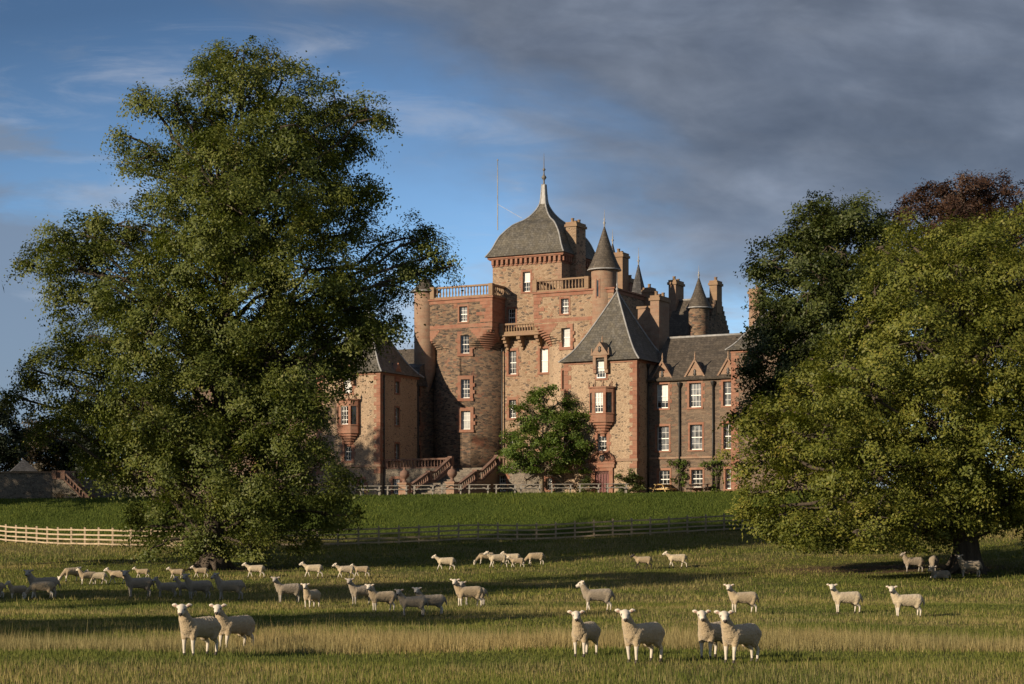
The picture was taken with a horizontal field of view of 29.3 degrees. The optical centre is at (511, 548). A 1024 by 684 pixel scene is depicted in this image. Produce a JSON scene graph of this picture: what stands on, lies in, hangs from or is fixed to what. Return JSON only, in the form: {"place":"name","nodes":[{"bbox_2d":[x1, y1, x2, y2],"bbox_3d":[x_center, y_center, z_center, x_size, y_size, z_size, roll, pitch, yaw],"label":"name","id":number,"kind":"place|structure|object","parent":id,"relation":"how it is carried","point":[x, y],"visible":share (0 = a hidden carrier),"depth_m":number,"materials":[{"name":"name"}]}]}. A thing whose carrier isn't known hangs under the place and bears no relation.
{"place":"outdoors","nodes":[
{"label":"outdoors","id":0,"kind":"place"},
{"bbox_2d":[0,492,1023,683],"bbox_3d":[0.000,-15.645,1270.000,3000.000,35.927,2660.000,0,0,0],"label":"ground","id":1,"kind":"structure","parent":0,"point":[878,566],"depth_m":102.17,"materials":[{"name":"plant"}]},
{"bbox_2d":[5,581,26,597],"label":"sheep","id":2,"kind":"object","parent":1,"relation":"on","point":[21,589],"visible":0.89,"depth_m":81.93},
{"bbox_2d":[0,390,32,471],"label":"background tree","id":3,"kind":"object","parent":1,"relation":"on","point":[8,454],"visible":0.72,"depth_m":221.03,"materials":[{"name":"green plant"}]},
{"bbox_2d":[9,459,37,471],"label":"garden house","id":4,"kind":"structure","parent":1,"relation":"on","point":[23,465],"depth_m":204.17,"materials":[{"name":"grey stone"}]},
{"bbox_2d":[0,472,53,498],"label":"garden wall","id":5,"kind":"structure","parent":1,"relation":"on","point":[26,484],"depth_m":186.00,"materials":[{"name":"grey stone"}]},
{"bbox_2d":[22,581,55,598],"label":"sheep","id":6,"kind":"object","parent":1,"relation":"on","point":[47,586],"visible":0.99,"depth_m":81.43},
{"bbox_2d":[24,569,60,597],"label":"sheep","id":7,"kind":"object","parent":1,"relation":"on","point":[31,578],"visible":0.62,"depth_m":82.57},
{"bbox_2d":[6,417,79,471],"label":"background tree","id":8,"kind":"object","parent":1,"relation":"on","point":[39,466],"visible":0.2,"depth_m":230.23,"materials":[{"name":"green plant"}]},
{"bbox_2d":[50,489,81,497],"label":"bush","id":9,"kind":"object","parent":1,"relation":"on","point":[58,494],"visible":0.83,"depth_m":175.47,"materials":[{"name":"green plant"}]},
{"bbox_2d":[57,567,80,581],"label":"sheep","id":10,"kind":"object","parent":1,"relation":"on","point":[66,572],"visible":0.84,"depth_m":96.30},
{"bbox_2d":[52,470,94,497],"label":"garden stair","id":11,"kind":"object","parent":1,"relation":"on","point":[62,476],"visible":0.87,"depth_m":180.00,"materials":[{"name":"brown stone"}]},
{"bbox_2d":[34,391,135,478],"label":"background tree","id":12,"kind":"object","parent":1,"relation":"on","point":[63,455],"visible":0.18,"depth_m":224.97,"materials":[{"name":"green plant"}]},
{"bbox_2d":[76,567,95,584],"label":"sheep","id":13,"kind":"object","parent":1,"relation":"on","point":[84,575],"visible":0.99,"depth_m":93.91},
{"bbox_2d":[84,569,107,584],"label":"sheep","id":14,"kind":"object","parent":1,"relation":"on","point":[100,575],"visible":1,"depth_m":94.12},
{"bbox_2d":[103,567,128,583],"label":"sheep","id":15,"kind":"object","parent":1,"relation":"on","point":[116,574],"visible":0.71,"depth_m":94.65},
{"bbox_2d":[53,471,191,497],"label":"garden terrace","id":16,"kind":"structure","parent":1,"relation":"on","point":[89,486],"depth_m":184.00,"materials":[{"name":"grey stone"}]},
{"bbox_2d":[120,570,154,597],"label":"sheep","id":17,"kind":"object","parent":1,"relation":"on","point":[145,583],"visible":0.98,"depth_m":82.70},
{"bbox_2d":[132,567,149,576],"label":"sheep","id":18,"kind":"object","parent":1,"relation":"on","point":[142,571],"visible":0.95,"depth_m":98.00},
{"bbox_2d":[152,577,179,597],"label":"sheep","id":19,"kind":"object","parent":1,"relation":"on","point":[170,586],"visible":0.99,"depth_m":82.74},
{"bbox_2d":[166,567,184,578],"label":"sheep","id":20,"kind":"object","parent":1,"relation":"on","point":[177,571],"visible":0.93,"depth_m":97.63},
{"bbox_2d":[173,576,196,596],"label":"sheep","id":21,"kind":"object","parent":1,"relation":"on","point":[182,585],"visible":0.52,"depth_m":84.06},
{"bbox_2d":[172,603,221,656],"bbox_3d":[-6.383,1.642,39.710,0.498,1.097,1.378,0,0,30],"label":"sheep","id":22,"kind":"object","parent":1,"relation":"on","point":[205,628],"visible":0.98,"depth_m":39.49},
{"bbox_2d":[182,573,212,599],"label":"sheep","id":23,"kind":"object","parent":1,"relation":"on","point":[204,586],"visible":0.98,"depth_m":80.46},
{"bbox_2d":[190,566,208,577],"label":"sheep","id":24,"kind":"object","parent":1,"relation":"on","point":[201,570],"visible":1,"depth_m":98.98},
{"bbox_2d":[211,573,245,600],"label":"sheep","id":25,"kind":"object","parent":1,"relation":"on","point":[237,586],"visible":0.98,"depth_m":78.56},
{"bbox_2d":[209,604,254,648],"bbox_3d":[-6.041,1.694,42.473,0.468,1.030,1.281,0,0,38],"label":"sheep","id":26,"kind":"object","parent":1,"relation":"on","point":[242,626],"visible":0.84,"depth_m":42.29},
{"bbox_2d":[0,35,468,570],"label":"broadleaf tree","id":27,"kind":"object","parent":1,"relation":"on","point":[258,399],"visible":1,"depth_m":104.91,"materials":[{"name":"green plant"}]},
{"bbox_2d":[242,562,265,577],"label":"sheep","id":28,"kind":"object","parent":1,"relation":"on","point":[256,568],"visible":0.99,"depth_m":98.41},
{"bbox_2d":[271,577,302,602],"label":"sheep","id":29,"kind":"object","parent":1,"relation":"on","point":[294,589],"visible":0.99,"depth_m":76.28},
{"bbox_2d":[301,583,320,608],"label":"sheep","id":30,"kind":"object","parent":1,"relation":"on","point":[312,595],"visible":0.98,"depth_m":72.91},
{"bbox_2d":[299,562,323,577],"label":"sheep","id":31,"kind":"object","parent":1,"relation":"on","point":[317,568],"visible":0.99,"depth_m":97.71},
{"bbox_2d":[332,563,354,577],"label":"sheep","id":32,"kind":"object","parent":1,"relation":"on","point":[347,569],"visible":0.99,"depth_m":97.50},
{"bbox_2d":[350,564,369,575],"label":"sheep","id":33,"kind":"object","parent":1,"relation":"on","point":[364,569],"visible":0.92,"depth_m":98.87},
{"bbox_2d":[345,578,375,604],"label":"sheep","id":34,"kind":"object","parent":1,"relation":"on","point":[355,590],"visible":0.77,"depth_m":75.45},
{"bbox_2d":[358,486,382,495],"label":"picnic table","id":35,"kind":"object","parent":1,"relation":"on","point":[379,490],"visible":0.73,"depth_m":151.37,"materials":[{"name":"wood"}]},
{"bbox_2d":[365,584,397,611],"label":"sheep","id":36,"kind":"object","parent":1,"relation":"on","point":[388,597],"visible":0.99,"depth_m":66.24},
{"bbox_2d":[385,485,408,494],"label":"picnic table","id":37,"kind":"object","parent":1,"relation":"on","point":[388,490],"visible":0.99,"depth_m":151.02,"materials":[{"name":"wood"}]},
{"bbox_2d":[0,510,818,546],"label":"paddock fence","id":38,"kind":"object","parent":1,"relation":"on","point":[378,533],"visible":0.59,"depth_m":132.22,"materials":[{"name":"wood"}]},
{"bbox_2d":[394,589,427,616],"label":"sheep","id":39,"kind":"object","parent":1,"relation":"on","point":[419,602],"visible":1,"depth_m":62.50},
{"bbox_2d":[412,485,435,494],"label":"picnic table","id":40,"kind":"object","parent":1,"relation":"on","point":[415,489],"visible":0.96,"depth_m":151.05,"materials":[{"name":"wood"}]},
{"bbox_2d":[412,587,446,614],"bbox_3d":[-2.662,1.702,63.328,1.150,0.932,0.422,0,0,-12],"label":"sheep","id":41,"kind":"object","parent":1,"relation":"on","point":[438,600],"visible":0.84,"depth_m":63.21},
{"bbox_2d":[431,554,455,569],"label":"sheep","id":42,"kind":"object","parent":1,"relation":"on","point":[449,561],"visible":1,"depth_m":104.70},
{"bbox_2d":[439,485,462,493],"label":"picnic table","id":43,"kind":"object","parent":1,"relation":"on","point":[454,488],"visible":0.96,"depth_m":151.37,"materials":[{"name":"wood"}]},
{"bbox_2d":[411,455,498,494],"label":"entrance stair","id":44,"kind":"object","parent":1,"relation":"on","point":[487,473],"visible":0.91,"depth_m":160.14,"materials":[{"name":"brown stone"}]},
{"bbox_2d":[450,579,483,606],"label":"sheep","id":45,"kind":"object","parent":1,"relation":"on","point":[475,592],"visible":0.97,"depth_m":72.42},
{"bbox_2d":[458,581,487,605],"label":"sheep","id":46,"kind":"object","parent":1,"relation":"on","point":[462,584],"visible":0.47,"depth_m":76.69},
{"bbox_2d":[383,455,563,494],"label":"terrace","id":47,"kind":"structure","parent":1,"relation":"on","point":[391,475],"depth_m":164.00,"materials":[{"name":"red stone"}]},
{"bbox_2d":[389,476,402,494],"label":"window","id":48,"kind":"structure","parent":47,"relation":"in","point":[397,479],"depth_m":166.21,"materials":[{"name":"red stone"}]},
{"bbox_2d":[498,473,509,492],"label":"window","id":49,"kind":"structure","parent":47,"relation":"in","point":[504,478],"depth_m":161.37,"materials":[{"name":"red stone"}]},
{"bbox_2d":[544,476,555,491],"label":"window","id":50,"kind":"structure","parent":47,"relation":"in","point":[550,480],"depth_m":159.33,"materials":[{"name":"red stone"}]},
{"bbox_2d":[0,488,948,541],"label":"bank grass","id":51,"kind":"structure","parent":1,"relation":"on","point":[368,497],"depth_m":144.08,"materials":[{"name":"plant"}]},
{"bbox_2d":[466,484,490,493],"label":"picnic table","id":52,"kind":"object","parent":1,"relation":"on","point":[487,488],"visible":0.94,"depth_m":151.02,"materials":[{"name":"wood"}]},
{"bbox_2d":[473,552,493,564],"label":"sheep","id":53,"kind":"object","parent":1,"relation":"on","point":[480,556],"visible":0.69,"depth_m":109.41},
{"bbox_2d":[483,551,507,567],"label":"sheep","id":54,"kind":"object","parent":1,"relation":"on","point":[500,558],"visible":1,"depth_m":107.08},
{"bbox_2d":[493,484,516,492],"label":"picnic table","id":55,"kind":"object","parent":1,"relation":"on","point":[496,488],"visible":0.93,"depth_m":151.08,"materials":[{"name":"wood"}]},
{"bbox_2d":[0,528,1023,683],"bbox_3d":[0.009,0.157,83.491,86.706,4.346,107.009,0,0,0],"label":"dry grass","id":56,"kind":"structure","parent":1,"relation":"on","point":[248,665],"depth_m":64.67,"materials":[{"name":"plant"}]},
{"bbox_2d":[0,610,1023,654],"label":"tall dry grass","id":57,"kind":"structure","parent":1,"relation":"on","point":[317,639],"depth_m":42.74,"materials":[{"name":"plant"}]},
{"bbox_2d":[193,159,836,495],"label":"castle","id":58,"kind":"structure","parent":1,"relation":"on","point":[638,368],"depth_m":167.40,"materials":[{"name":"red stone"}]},
{"bbox_2d":[340,439,355,462],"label":"window","id":59,"kind":"structure","parent":58,"relation":"in","point":[350,453],"depth_m":167.88,"materials":[{"name":"red stone"}]},
{"bbox_2d":[394,442,399,461],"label":"window","id":60,"kind":"structure","parent":58,"relation":"in","point":[395,443],"depth_m":168.62,"materials":[{"name":"red stone"}]},
{"bbox_2d":[394,406,400,426],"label":"window","id":61,"kind":"structure","parent":58,"relation":"in","point":[395,407],"depth_m":168.60,"materials":[{"name":"red stone"}]},
{"bbox_2d":[457,304,468,323],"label":"window","id":62,"kind":"structure","parent":58,"relation":"in","point":[464,311],"depth_m":171.32,"materials":[{"name":"red stone"}]},
{"bbox_2d":[456,332,474,356],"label":"window","id":63,"kind":"structure","parent":58,"relation":"in","point":[463,350],"depth_m":171.36,"materials":[{"name":"red stone"}]},
{"bbox_2d":[456,375,474,400],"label":"window","id":64,"kind":"structure","parent":58,"relation":"in","point":[465,391],"depth_m":171.32,"materials":[{"name":"red stone"}]},
{"bbox_2d":[456,407,474,432],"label":"window","id":65,"kind":"structure","parent":58,"relation":"in","point":[466,415],"depth_m":171.32,"materials":[{"name":"red stone"}]},
{"bbox_2d":[506,306,516,327],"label":"window","id":66,"kind":"structure","parent":58,"relation":"in","point":[512,310],"depth_m":171.74,"materials":[{"name":"glass"}]},
{"bbox_2d":[505,348,519,376],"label":"window","id":67,"kind":"structure","parent":58,"relation":"in","point":[514,353],"depth_m":171.69,"materials":[{"name":"red stone"}]},
{"bbox_2d":[505,397,519,419],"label":"window","id":68,"kind":"structure","parent":58,"relation":"in","point":[510,416],"depth_m":171.74,"materials":[{"name":"red stone"}]},
{"bbox_2d":[519,269,533,293],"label":"window","id":69,"kind":"structure","parent":58,"relation":"in","point":[528,277],"depth_m":171.07,"materials":[{"name":"red stone"}]},
{"bbox_2d":[536,346,548,374],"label":"window","id":70,"kind":"structure","parent":58,"relation":"in","point":[544,359],"depth_m":170.27,"materials":[{"name":"red stone"}]},
{"bbox_2d":[559,296,570,315],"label":"window","id":71,"kind":"structure","parent":58,"relation":"in","point":[565,300],"depth_m":166.70,"materials":[{"name":"white stone"}]},
{"bbox_2d":[558,324,574,349],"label":"window","id":72,"kind":"structure","parent":58,"relation":"in","point":[568,332],"depth_m":166.61,"materials":[{"name":"white stone"}]},
{"bbox_2d":[593,428,610,452],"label":"window","id":73,"kind":"structure","parent":58,"relation":"in","point":[604,443],"depth_m":156.60,"materials":[{"name":"glass"}]},
{"bbox_2d":[595,361,609,379],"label":"window","id":74,"kind":"structure","parent":58,"relation":"in","point":[600,375],"depth_m":156.37,"materials":[{"name":"glass"}]},
{"bbox_2d":[652,382,671,409],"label":"window","id":75,"kind":"structure","parent":58,"relation":"in","point":[663,394],"depth_m":156.56,"materials":[{"name":"glass"}]},
{"bbox_2d":[654,424,670,452],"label":"window","id":76,"kind":"structure","parent":58,"relation":"in","point":[664,431],"depth_m":156.52,"materials":[{"name":"glass"}]},
{"bbox_2d":[657,468,671,487],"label":"window","id":77,"kind":"structure","parent":58,"relation":"in","point":[665,473],"depth_m":156.44,"materials":[{"name":"white stone"}]},
{"bbox_2d":[666,459,690,490],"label":"climbing plant","id":78,"kind":"object","parent":58,"relation":"attached to","point":[675,464],"visible":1,"depth_m":155.31,"materials":[{"name":"green plant"}]},
{"bbox_2d":[685,380,704,408],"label":"window","id":79,"kind":"structure","parent":58,"relation":"in","point":[696,399],"depth_m":155.23,"materials":[{"name":"glass"}]},
{"bbox_2d":[688,422,703,451],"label":"window","id":80,"kind":"structure","parent":58,"relation":"in","point":[697,430],"depth_m":155.19,"materials":[{"name":"glass"}]},
{"bbox_2d":[689,467,703,488],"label":"window","id":81,"kind":"structure","parent":58,"relation":"in","point":[698,472],"depth_m":155.15,"materials":[{"name":"white stone"}]},
{"bbox_2d":[698,455,729,491],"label":"climbing plant","id":82,"kind":"object","parent":58,"relation":"attached to","point":[715,468],"visible":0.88,"depth_m":153.91,"materials":[{"name":"green plant"}]},
{"bbox_2d":[719,379,730,407],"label":"window","id":83,"kind":"structure","parent":58,"relation":"in","point":[725,400],"depth_m":153.94,"materials":[{"name":"glass"}]},
{"bbox_2d":[721,421,730,450],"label":"window","id":84,"kind":"structure","parent":58,"relation":"in","point":[728,435],"depth_m":153.94,"materials":[{"name":"glass"}]},
{"bbox_2d":[723,466,730,490],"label":"window","id":85,"kind":"structure","parent":58,"relation":"in","point":[726,487],"depth_m":153.87,"materials":[{"name":"stone"}]},
{"bbox_2d":[506,556,524,567],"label":"sheep","id":86,"kind":"object","parent":1,"relation":"on","point":[517,560],"visible":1,"depth_m":106.72},
{"bbox_2d":[518,484,541,492],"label":"picnic table","id":87,"kind":"object","parent":1,"relation":"on","point":[521,488],"visible":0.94,"depth_m":151.04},
{"bbox_2d":[522,552,544,565],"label":"sheep","id":88,"kind":"object","parent":1,"relation":"on","point":[537,556],"visible":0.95,"depth_m":108.49},
{"bbox_2d":[495,384,597,492],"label":"broadleaf tree","id":89,"kind":"object","parent":1,"relation":"on","point":[552,443],"visible":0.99,"depth_m":156.21,"materials":[{"name":"green plant"}]},
{"bbox_2d":[549,484,572,493],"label":"picnic table","id":90,"kind":"object","parent":1,"relation":"on","point":[552,488],"visible":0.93,"depth_m":151.06,"materials":[{"name":"wood"}]},
{"bbox_2d":[567,610,600,656],"bbox_3d":[1.443,1.700,39.360,0.433,0.954,1.201,0,0,24],"label":"sheep","id":91,"kind":"object","parent":1,"relation":"on","point":[584,632],"visible":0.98,"depth_m":39.10},
{"bbox_2d":[575,580,614,611],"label":"sheep","id":92,"kind":"object","parent":1,"relation":"on","point":[603,595],"visible":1,"depth_m":65.53},
{"bbox_2d":[614,468,650,492],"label":"bush","id":93,"kind":"object","parent":1,"relation":"on","point":[630,478],"visible":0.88,"depth_m":153.74,"materials":[{"name":"green plant"}]},
{"bbox_2d":[615,609,664,662],"bbox_3d":[2.488,1.678,37.771,0.483,1.068,1.316,0,0,43],"label":"sheep","id":94,"kind":"object","parent":1,"relation":"on","point":[648,634],"visible":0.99,"depth_m":37.56},
{"bbox_2d":[630,554,652,568],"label":"sheep","id":95,"kind":"object","parent":1,"relation":"on","point":[646,559],"visible":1,"depth_m":106.47},
{"bbox_2d":[662,551,687,567],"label":"sheep","id":96,"kind":"object","parent":1,"relation":"on","point":[681,558],"visible":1,"depth_m":107.44},
{"bbox_2d":[692,609,724,658],"bbox_3d":[3.984,1.703,39.118,0.457,1.001,1.252,0,0,32],"label":"sheep","id":97,"kind":"object","parent":1,"relation":"on","point":[710,633],"visible":0.84,"depth_m":38.81},
{"bbox_2d":[714,610,761,663],"bbox_3d":[4.392,1.701,37.920,0.472,1.047,1.290,0,0,43],"label":"sheep","id":98,"kind":"object","parent":1,"relation":"on","point":[748,635],"visible":1,"depth_m":37.71},
{"bbox_2d":[723,584,758,612],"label":"sheep","id":99,"kind":"object","parent":1,"relation":"on","point":[750,598],"visible":0.99,"depth_m":66.38},
{"bbox_2d":[723,186,942,531],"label":"broadleaf tree","id":100,"kind":"object","parent":1,"relation":"on","point":[822,235],"visible":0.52,"depth_m":129.35,"materials":[{"name":"green plant"}]},
{"bbox_2d":[826,584,862,613],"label":"sheep","id":101,"kind":"object","parent":1,"relation":"on","point":[853,598],"visible":0.98,"depth_m":67.23},
{"bbox_2d":[710,199,1023,574],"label":"broadleaf tree","id":102,"kind":"object","parent":1,"relation":"on","point":[963,391],"visible":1,"depth_m":98.44,"materials":[{"name":"green plant"}]},
{"bbox_2d":[886,586,924,616],"bbox_3d":[12.911,1.737,64.229,1.303,1.053,0.483,0,0,-8],"label":"sheep","id":103,"kind":"object","parent":1,"relation":"on","point":[914,601],"visible":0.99,"depth_m":64.07},
{"bbox_2d":[900,552,924,572],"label":"sheep","id":104,"kind":"object","parent":1,"relation":"on","point":[918,562],"visible":0.97,"depth_m":102.77},
{"bbox_2d":[929,555,938,570],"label":"sheep","id":105,"kind":"object","parent":1,"relation":"on","point":[933,560],"visible":0.93,"depth_m":102.71},
{"bbox_2d":[927,567,950,577],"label":"sheep","id":106,"kind":"object","parent":1,"relation":"on","point":[942,574],"visible":0.98,"depth_m":97.81},
{"bbox_2d":[875,168,1023,459],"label":"copper tree","id":107,"kind":"object","parent":1,"relation":"on","point":[959,203],"visible":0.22,"depth_m":139.38,"materials":[{"name":"brown plant"}]},
{"bbox_2d":[955,554,982,577],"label":"sheep","id":108,"kind":"object","parent":1,"relation":"on","point":[975,565],"visible":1,"depth_m":98.36},
{"bbox_2d":[0,0,1023,487],"label":"sky","id":109,"kind":"structure","parent":0,"point":[694,125],"materials":[{"name":"blue"}]},
{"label":"gravel path","id":110,"kind":"structure","parent":0,"visible":0},
{"bbox_2d":[397,467,411,494],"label":"ball pier","id":111,"kind":"structure","parent":110,"relation":"on","point":[404,474],"depth_m":156.94,"materials":[{"name":"stone"}]},
{"bbox_2d":[445,466,459,493],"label":"ball pier","id":112,"kind":"structure","parent":110,"relation":"on","point":[452,472],"depth_m":154.86,"materials":[{"name":"stone"}]},
{"bbox_2d":[572,476,596,492],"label":"bush","id":113,"kind":"object","parent":110,"relation":"on","point":[587,481],"visible":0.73,"depth_m":155.98,"materials":[{"name":"green plant"}]},
{"bbox_2d":[577,484,600,492],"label":"picnic table","id":114,"kind":"object","parent":110,"relation":"on","point":[580,488],"visible":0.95,"depth_m":151.01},
{"bbox_2d":[648,484,676,492],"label":"picnic table","id":115,"kind":"object","parent":110,"relation":"on","point":[664,488],"visible":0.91,"depth_m":154.81,"materials":[{"name":"wood"}]},
{"bbox_2d":[683,484,710,492],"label":"picnic table","id":116,"kind":"object","parent":110,"relation":"on","point":[690,488],"visible":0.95,"depth_m":153.85,"materials":[{"name":"wood"}]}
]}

